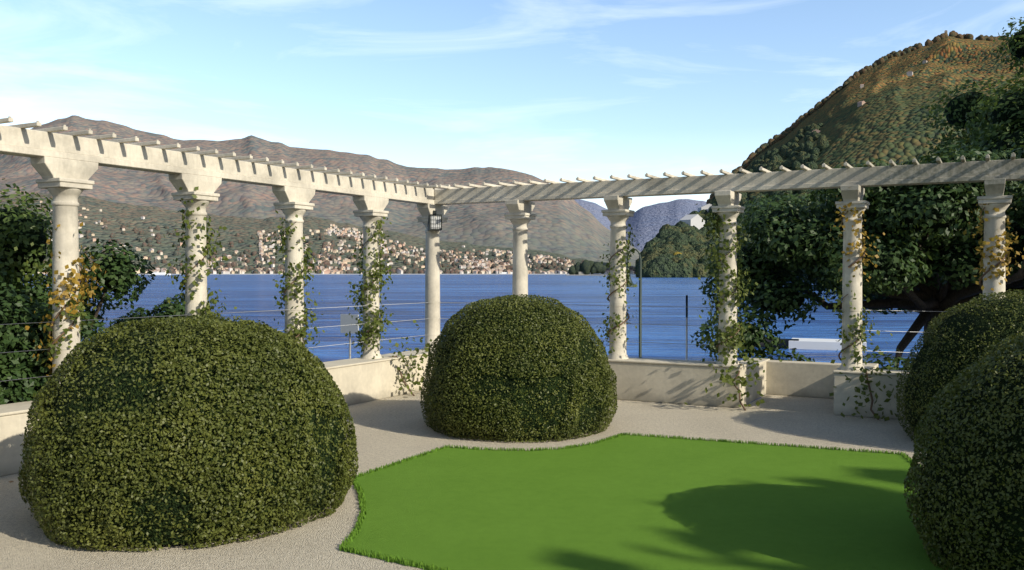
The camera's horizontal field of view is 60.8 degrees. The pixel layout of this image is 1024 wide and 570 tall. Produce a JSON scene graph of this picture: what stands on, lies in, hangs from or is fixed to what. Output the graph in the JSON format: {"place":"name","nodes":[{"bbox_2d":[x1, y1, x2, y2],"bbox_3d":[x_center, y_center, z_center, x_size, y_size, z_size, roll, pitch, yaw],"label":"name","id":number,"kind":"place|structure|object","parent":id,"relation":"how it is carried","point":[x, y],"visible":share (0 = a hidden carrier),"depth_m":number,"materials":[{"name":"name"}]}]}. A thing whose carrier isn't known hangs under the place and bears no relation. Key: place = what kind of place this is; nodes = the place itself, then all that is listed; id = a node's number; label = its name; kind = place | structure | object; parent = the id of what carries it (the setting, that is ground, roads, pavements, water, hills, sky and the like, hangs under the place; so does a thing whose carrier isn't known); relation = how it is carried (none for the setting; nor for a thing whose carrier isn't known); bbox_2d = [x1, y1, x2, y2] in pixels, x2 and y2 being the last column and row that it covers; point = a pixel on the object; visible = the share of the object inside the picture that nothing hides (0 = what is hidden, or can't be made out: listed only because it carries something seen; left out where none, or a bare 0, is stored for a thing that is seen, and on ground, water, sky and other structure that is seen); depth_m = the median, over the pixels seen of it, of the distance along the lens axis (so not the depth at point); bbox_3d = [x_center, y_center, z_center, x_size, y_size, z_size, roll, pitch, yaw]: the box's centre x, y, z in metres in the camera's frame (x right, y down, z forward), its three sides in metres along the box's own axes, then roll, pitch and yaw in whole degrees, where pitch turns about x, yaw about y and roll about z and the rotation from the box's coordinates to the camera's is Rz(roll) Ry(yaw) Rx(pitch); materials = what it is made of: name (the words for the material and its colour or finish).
{"place":"outdoors","nodes":[
{"label":"outdoors","id":0,"kind":"place"},
{"bbox_2d":[0,193,634,273],"bbox_3d":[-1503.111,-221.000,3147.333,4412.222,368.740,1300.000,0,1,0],"label":"mountain slopes","id":1,"kind":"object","parent":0,"point":[116,215],"depth_m":3155.12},
{"bbox_2d":[30,201,572,273],"bbox_3d":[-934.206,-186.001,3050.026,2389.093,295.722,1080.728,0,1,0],"label":"town buildings","id":2,"kind":"structure","parent":1,"relation":"on","point":[487,264],"depth_m":2794.81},
{"bbox_2d":[38,267,634,273],"bbox_3d":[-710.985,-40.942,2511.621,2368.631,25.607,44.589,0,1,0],"label":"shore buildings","id":3,"kind":"structure","parent":1,"relation":"on","point":[336,271],"depth_m":2503.68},
{"bbox_2d":[43,217,634,273],"bbox_3d":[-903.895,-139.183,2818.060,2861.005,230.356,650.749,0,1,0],"label":"town buildings","id":4,"kind":"structure","parent":1,"relation":"on","point":[414,269],"depth_m":2685.29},
{"bbox_2d":[0,115,639,266],"bbox_3d":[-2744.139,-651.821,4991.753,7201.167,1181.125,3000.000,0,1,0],"label":"mountain","id":5,"kind":"structure","parent":0,"point":[572,229],"depth_m":4725.49,"materials":[{"name":"grey stone"}]},
{"bbox_2d":[0,391,926,569],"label":"terrace gravel","id":6,"kind":"structure","parent":0,"point":[388,430],"depth_m":10.83,"materials":[{"name":"beige gravel"}]},
{"bbox_2d":[17,313,358,551],"bbox_3d":[-2.903,1.144,8.023,2.961,1.796,2.938,0,1,0],"label":"topiary bush","id":7,"kind":"object","parent":6,"relation":"on","point":[30,477],"depth_m":6.97,"materials":[{"name":"green plant"}]},
{"bbox_2d":[161,186,236,319],"bbox_3d":[-4.286,0.338,11.807,1.134,3.326,0.916,0,1,0],"label":"vine","id":8,"kind":"object","parent":6,"relation":"on","point":[201,263],"depth_m":11.75,"materials":[{"name":"green plant"}]},
{"bbox_2d":[265,210,324,350],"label":"vine","id":9,"kind":"object","parent":6,"relation":"on","point":[303,332],"depth_m":13.39,"materials":[{"name":"green plant"}]},
{"bbox_2d":[345,217,414,395],"bbox_3d":[-2.311,0.336,15.198,1.209,3.247,0.999,0,1,0],"label":"vine","id":10,"kind":"object","parent":6,"relation":"on","point":[360,298],"depth_m":15.03,"materials":[{"name":"green plant"}]},
{"bbox_2d":[392,320,431,394],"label":"vine plant","id":11,"kind":"object","parent":6,"relation":"on","point":[413,363],"visible":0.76,"depth_m":15.35,"materials":[{"name":"green plant"}]},
{"bbox_2d":[0,349,909,476],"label":"garden wall","id":12,"kind":"structure","parent":6,"relation":"on","point":[360,380],"depth_m":14.41,"materials":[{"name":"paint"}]},
{"bbox_2d":[14,230,96,396],"bbox_3d":[-5.301,0.427,10.197,0.852,2.158,0.766,0,1,0],"label":"vine","id":13,"kind":"object","parent":12,"relation":"on","point":[81,307],"depth_m":10.07,"materials":[{"name":"green plant"}]},
{"bbox_2d":[24,203,105,375],"bbox_3d":[-5.239,0.341,10.207,0.878,2.622,0.733,0,1,0],"label":"vine","id":14,"kind":"object","parent":12,"relation":"on","point":[85,277],"depth_m":10.07,"materials":[{"name":"plant"}]},
{"bbox_2d":[0,116,1023,380],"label":"pergola","id":15,"kind":"object","parent":12,"relation":"on","point":[66,166],"visible":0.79,"depth_m":13.25,"materials":[{"name":"stone"}]},
{"bbox_2d":[428,210,441,230],"bbox_3d":[-1.476,-1.232,16.648,0.240,0.380,0.212,0,1,-18],"label":"lantern","id":16,"kind":"object","parent":15,"relation":"attached to","point":[434,224],"visible":1,"depth_m":16.56,"materials":[{"name":"white glass"}]},
{"bbox_2d":[0,302,945,381],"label":"railing cables","id":17,"kind":"object","parent":15,"relation":"attached to","point":[423,335],"visible":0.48,"depth_m":13.22,"materials":[{"name":"silver metal"}]},
{"bbox_2d":[830,195,884,281],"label":"vine","id":18,"kind":"object","parent":15,"relation":"attached to","point":[858,244],"depth_m":13.16,"materials":[{"name":"green plant"}]},
{"bbox_2d":[963,193,1023,295],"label":"vine","id":19,"kind":"object","parent":15,"relation":"attached to","point":[1009,241],"depth_m":12.32,"materials":[{"name":"green plant"}]},
{"bbox_2d":[597,224,640,353],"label":"vine","id":20,"kind":"object","parent":12,"relation":"on","point":[629,283],"depth_m":14.96,"materials":[{"name":"green plant"}]},
{"bbox_2d":[420,294,617,442],"bbox_3d":[0.097,1.053,12.291,2.775,1.862,2.754,0,1,0],"label":"topiary bush","id":21,"kind":"object","parent":6,"relation":"on","point":[526,301],"depth_m":11.30,"materials":[{"name":"green plant"}]},
{"bbox_2d":[339,432,959,569],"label":"lawn","id":22,"kind":"structure","parent":6,"relation":"on","point":[628,502],"depth_m":7.90,"materials":[{"name":"green plant"}]},
{"bbox_2d":[903,331,1023,569],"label":"topiary bush","id":23,"kind":"object","parent":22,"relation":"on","point":[950,392],"depth_m":6.09,"materials":[{"name":"green plant"}]},
{"bbox_2d":[694,198,757,410],"bbox_3d":[3.483,0.236,14.141,1.025,3.467,1.042,0,1,0],"label":"vine","id":24,"kind":"object","parent":6,"relation":"on","point":[716,257],"depth_m":14.08,"materials":[{"name":"green plant"}]},
{"bbox_2d":[684,315,781,407],"bbox_3d":[3.432,1.200,13.741,1.193,1.460,1.346,0,1,-22],"label":"vine plant","id":25,"kind":"object","parent":6,"relation":"on","point":[727,378],"visible":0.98,"depth_m":13.58,"materials":[{"name":"green plant"}]},
{"bbox_2d":[822,277,878,419],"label":"vine","id":26,"kind":"object","parent":6,"relation":"on","point":[862,329],"depth_m":13.19,"materials":[{"name":"green plant"}]},
{"bbox_2d":[829,330,902,420],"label":"vine plant","id":27,"kind":"object","parent":6,"relation":"on","point":[865,387],"visible":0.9,"depth_m":12.71,"materials":[{"name":"green plant"}]},
{"bbox_2d":[895,289,1023,440],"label":"topiary bush","id":28,"kind":"object","parent":6,"relation":"on","point":[975,325],"depth_m":10.73,"materials":[{"name":"green plant"}]},
{"bbox_2d":[20,275,923,402],"bbox_3d":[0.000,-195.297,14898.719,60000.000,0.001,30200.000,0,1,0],"label":"lake water","id":29,"kind":"structure","parent":0,"point":[583,295],"depth_m":83.16,"materials":[{"name":"blue liquid"}]},
{"bbox_2d":[149,272,512,274],"bbox_3d":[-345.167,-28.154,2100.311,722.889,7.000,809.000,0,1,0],"label":"ferry boats","id":30,"kind":"object","parent":29,"relation":"on","point":[159,273],"visible":0.66,"depth_m":1696.85,"materials":[{"name":"white paint"}]},
{"bbox_2d":[32,274,635,274],"bbox_3d":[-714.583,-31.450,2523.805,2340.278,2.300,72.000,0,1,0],"label":"shore quay wall","id":31,"kind":"structure","parent":29,"relation":"on","point":[389,274],"depth_m":2487.82,"materials":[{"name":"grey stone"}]},
{"bbox_2d":[754,338,798,348],"bbox_3d":[11.528,2.704,39.496,2.787,0.600,0.600,0,1,22],"label":"dock float","id":32,"kind":"object","parent":29,"relation":"on","point":[779,344],"visible":0.24,"depth_m":39.00,"materials":[{"name":"black rubber"}]},
{"bbox_2d":[789,338,865,350],"bbox_3d":[14.148,2.704,39.059,3.185,0.450,1.991,0,1,22],"label":"boat","id":33,"kind":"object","parent":29,"relation":"in","point":[817,344],"depth_m":38.40,"materials":[{"name":"white paint"}]},
{"bbox_2d":[0,0,1023,211],"label":"sky","id":34,"kind":"structure","parent":0,"point":[553,90],"materials":[{"name":"blue"}]},
{"bbox_2d":[574,199,705,251],"bbox_3d":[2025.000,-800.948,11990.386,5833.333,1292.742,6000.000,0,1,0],"label":"mountain","id":35,"kind":"structure","parent":0,"point":[647,223],"depth_m":13235.00,"materials":[{"name":"blue stone"}]},
{"bbox_2d":[712,36,1023,277],"bbox_3d":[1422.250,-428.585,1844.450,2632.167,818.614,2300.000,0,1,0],"label":"hill","id":36,"kind":"structure","parent":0,"point":[885,123],"depth_m":1414.80,"materials":[{"name":"green plant"}]},
{"bbox_2d":[679,204,711,228],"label":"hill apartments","id":37,"kind":"structure","parent":36,"relation":"on","point":[695,220],"depth_m":946.39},
{"bbox_2d":[635,123,828,277],"bbox_3d":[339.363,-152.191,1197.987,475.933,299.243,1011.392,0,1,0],"label":"hill treeline","id":38,"kind":"object","parent":36,"relation":"on","point":[691,244],"visible":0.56,"depth_m":857.82,"materials":[{"name":"green plant"}]},
{"bbox_2d":[706,30,1010,203],"bbox_3d":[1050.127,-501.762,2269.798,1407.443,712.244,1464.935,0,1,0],"label":"trees","id":39,"kind":"object","parent":36,"relation":"on","point":[763,147],"visible":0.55,"depth_m":2722.65,"materials":[{"name":"plant"}]},
{"bbox_2d":[812,60,926,132],"bbox_3d":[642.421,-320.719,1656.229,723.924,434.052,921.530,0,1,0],"label":"hill villas","id":40,"kind":"object","parent":36,"relation":"on","point":[861,103],"visible":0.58,"depth_m":1954.29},
{"bbox_2d":[914,16,1023,200],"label":"tree","id":41,"kind":"object","parent":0,"point":[985,131],"depth_m":23.37,"materials":[{"name":"green plant"}]},
{"bbox_2d":[944,30,1023,159],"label":"tree","id":42,"kind":"object","parent":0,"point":[1004,117],"visible":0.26,"depth_m":22.28,"materials":[{"name":"green plant"}]},
{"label":"island ground","id":43,"kind":"structure","parent":0,"visible":0},
{"bbox_2d":[568,260,606,274],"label":"island trees","id":44,"kind":"object","parent":43,"relation":"on","point":[586,267],"visible":0.98,"depth_m":1394.17,"materials":[{"name":"green plant"}]},
{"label":"quay ground","id":45,"kind":"structure","parent":0,"visible":0},
{"bbox_2d":[0,208,46,277],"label":"tree","id":46,"kind":"object","parent":45,"relation":"on","point":[27,229],"visible":0.32,"depth_m":11.75,"materials":[{"name":"green plant"}]},
{"bbox_2d":[0,351,49,404],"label":"shrub","id":47,"kind":"object","parent":45,"relation":"on","point":[16,396],"visible":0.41,"depth_m":10.09,"materials":[{"name":"green plant"}]},
{"bbox_2d":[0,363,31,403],"bbox_3d":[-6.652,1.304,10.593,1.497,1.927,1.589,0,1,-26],"label":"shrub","id":48,"kind":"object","parent":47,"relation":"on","point":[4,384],"visible":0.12,"depth_m":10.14,"materials":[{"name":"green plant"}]},
{"bbox_2d":[0,178,81,296],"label":"tree","id":49,"kind":"object","parent":45,"relation":"on","point":[25,240],"visible":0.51,"depth_m":11.63,"materials":[{"name":"green plant"}]},
{"bbox_2d":[0,238,155,397],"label":"shrub","id":50,"kind":"object","parent":45,"relation":"on","point":[21,339],"depth_m":11.70,"materials":[{"name":"green plant"}]},
{"bbox_2d":[0,255,135,373],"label":"shrub","id":51,"kind":"object","parent":50,"relation":"attached to","point":[106,284],"visible":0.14,"depth_m":10.61,"materials":[{"name":"green plant"}]},
{"bbox_2d":[109,294,184,328],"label":"shrub","id":52,"kind":"object","parent":45,"relation":"on","point":[167,307],"visible":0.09,"depth_m":13.25,"materials":[{"name":"green plant"}]},
{"bbox_2d":[340,314,358,358],"bbox_3d":[-3.267,1.654,17.609,0.441,2.123,0.060,0,1,27],"label":"sign post","id":53,"kind":"object","parent":45,"relation":"on","point":[348,320],"visible":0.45,"depth_m":17.59,"materials":[{"name":"grey metal"}]},
{"bbox_2d":[626,249,641,357],"bbox_3d":[2.537,0.955,18.788,0.498,3.490,0.387,0,1,29],"label":"lamp post","id":54,"kind":"object","parent":45,"relation":"on","point":[640,305],"visible":0.46,"depth_m":18.78,"materials":[{"name":"black metal"}]},
{"bbox_2d":[686,318,687,359],"bbox_3d":[3.911,1.709,19.524,0.044,1.962,0.044,0,1,0],"label":"white marker post","id":55,"kind":"object","parent":45,"relation":"on","point":[686,339],"visible":0.35,"depth_m":19.50,"materials":[{"name":"grey metal"}]},
{"bbox_2d":[686,295,687,317],"bbox_3d":[3.911,0.477,19.508,0.048,0.500,0.048,0,1,0],"label":"post","id":56,"kind":"object","parent":55,"relation":"on","point":[686,306],"visible":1,"depth_m":19.49,"materials":[{"name":"black metal"}]},
{"bbox_2d":[690,141,1023,369],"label":"tree","id":57,"kind":"object","parent":45,"relation":"on","point":[902,238],"depth_m":17.25,"materials":[{"name":"green plant"}]}
]}

